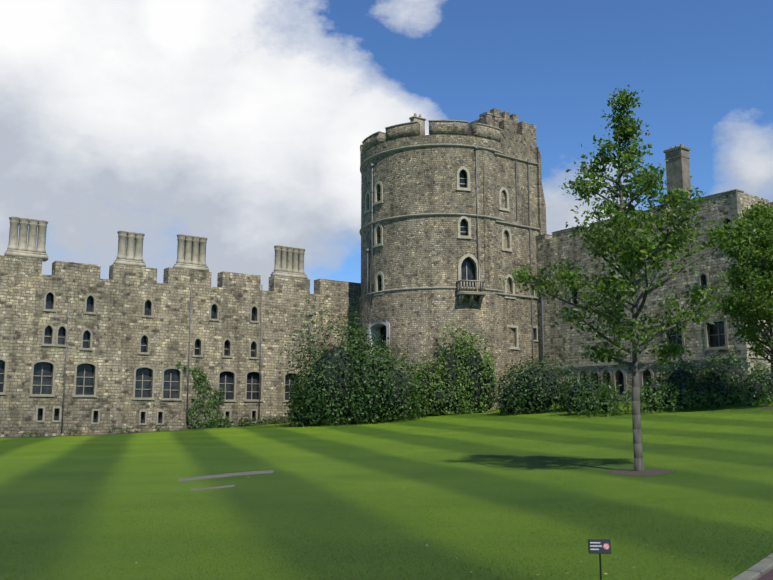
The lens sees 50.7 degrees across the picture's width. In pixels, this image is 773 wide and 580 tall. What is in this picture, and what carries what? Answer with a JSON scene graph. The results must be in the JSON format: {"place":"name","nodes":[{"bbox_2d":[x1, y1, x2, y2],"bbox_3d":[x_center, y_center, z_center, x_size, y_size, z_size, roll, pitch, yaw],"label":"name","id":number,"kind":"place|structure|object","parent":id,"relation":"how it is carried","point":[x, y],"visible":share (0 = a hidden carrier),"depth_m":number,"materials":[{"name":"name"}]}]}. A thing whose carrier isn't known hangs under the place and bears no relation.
{"place":"outdoors","nodes":[
{"label":"outdoors","id":0,"kind":"place"},
{"bbox_2d":[0,397,772,579],"bbox_3d":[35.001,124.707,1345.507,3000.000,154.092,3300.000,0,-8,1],"label":"lawn","id":1,"kind":"structure","parent":0,"point":[705,454],"depth_m":18.50,"materials":[{"name":"green plant"}]},
{"bbox_2d":[0,416,350,437],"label":"grass edge","id":2,"kind":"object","parent":1,"relation":"on","point":[135,432],"depth_m":63.91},
{"bbox_2d":[21,415,281,436],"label":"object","id":3,"kind":"object","parent":2,"relation":"on","point":[122,432],"visible":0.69,"depth_m":63.20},
{"bbox_2d":[0,216,360,436],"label":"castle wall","id":4,"kind":"structure","parent":1,"relation":"on","point":[85,349],"depth_m":66.03,"materials":[{"name":"stone"}]},
{"bbox_2d":[175,362,229,425],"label":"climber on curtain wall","id":5,"kind":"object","parent":4,"relation":"attached to","point":[202,377],"visible":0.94,"depth_m":68.13,"materials":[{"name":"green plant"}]},
{"bbox_2d":[179,470,273,490],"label":"stone slabs","id":6,"kind":"structure","parent":1,"relation":"on","point":[226,475],"depth_m":24.48,"materials":[{"name":"grey stone"}]},
{"bbox_2d":[187,415,296,429],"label":"border plants","id":7,"kind":"object","parent":1,"relation":"on","point":[211,425],"visible":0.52,"depth_m":68.77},
{"bbox_2d":[278,295,429,425],"bbox_3d":[-2.549,5.669,65.093,12.034,10.389,9.758,0,-8,1],"label":"shrub group","id":8,"kind":"object","parent":1,"relation":"on","point":[355,381],"visible":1,"depth_m":63.53,"materials":[{"name":"green plant"}]},
{"bbox_2d":[358,113,514,416],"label":"round tower","id":9,"kind":"structure","parent":1,"relation":"on","point":[421,231],"depth_m":71.76,"materials":[{"name":"stone"}]},
{"bbox_2d":[408,318,499,415],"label":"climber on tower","id":10,"kind":"object","parent":1,"relation":"on","point":[466,379],"visible":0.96,"depth_m":67.55,"materials":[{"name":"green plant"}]},
{"bbox_2d":[468,108,546,378],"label":"stair turret","id":11,"kind":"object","parent":1,"relation":"on","point":[513,171],"depth_m":74.15,"materials":[{"name":"stone"}]},
{"bbox_2d":[491,351,591,414],"bbox_3d":[11.975,7.273,63.524,7.953,4.895,6.960,0,-8,1],"label":"shrub","id":12,"kind":"object","parent":1,"relation":"on","point":[534,389],"visible":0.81,"depth_m":61.71,"materials":[{"name":"green plant"}]},
{"bbox_2d":[588,539,611,579],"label":"sign","id":13,"kind":"object","parent":1,"relation":"on","point":[599,546],"visible":1,"depth_m":8.58,"materials":[{"name":"black metal"}]},
{"bbox_2d":[499,85,759,470],"bbox_3d":[7.381,-0.380,25.201,6.250,12.317,5.842,4,-9,-24],"label":"young tree","id":14,"kind":"object","parent":1,"relation":"on","point":[635,248],"visible":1,"depth_m":24.28,"materials":[{"name":"green plant"}]},
{"bbox_2d":[535,144,772,401],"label":"range","id":15,"kind":"structure","parent":1,"relation":"on","point":[708,340],"depth_m":65.13,"materials":[{"name":"stone"}]},
{"bbox_2d":[559,368,772,417],"bbox_3d":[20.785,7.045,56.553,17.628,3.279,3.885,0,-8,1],"label":"hedge","id":16,"kind":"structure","parent":1,"relation":"on","point":[575,389],"depth_m":56.20,"materials":[{"name":"green plant"}]},
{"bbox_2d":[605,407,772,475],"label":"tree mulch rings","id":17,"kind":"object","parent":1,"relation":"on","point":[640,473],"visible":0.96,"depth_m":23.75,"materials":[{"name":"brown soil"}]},
{"bbox_2d":[655,344,771,404],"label":"shrubs","id":18,"kind":"object","parent":1,"relation":"on","point":[715,373],"visible":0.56,"depth_m":57.74,"materials":[{"name":"green plant"}]},
{"bbox_2d":[709,198,772,393],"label":"young tree","id":19,"kind":"object","parent":1,"relation":"on","point":[754,276],"visible":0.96,"depth_m":50.93,"materials":[{"name":"green plant"}]},
{"bbox_2d":[731,553,772,579],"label":"kerb stones","id":20,"kind":"object","parent":1,"relation":"on","point":[760,569],"visible":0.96,"depth_m":9.96,"materials":[{"name":"grey stone"}]},
{"bbox_2d":[0,0,772,293],"label":"sky","id":21,"kind":"structure","parent":0,"point":[241,126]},
{"bbox_2d":[757,569,772,579],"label":"tarmac path","id":22,"kind":"structure","parent":0,"point":[768,575],"depth_m":9.82,"materials":[{"name":"asphalt"}]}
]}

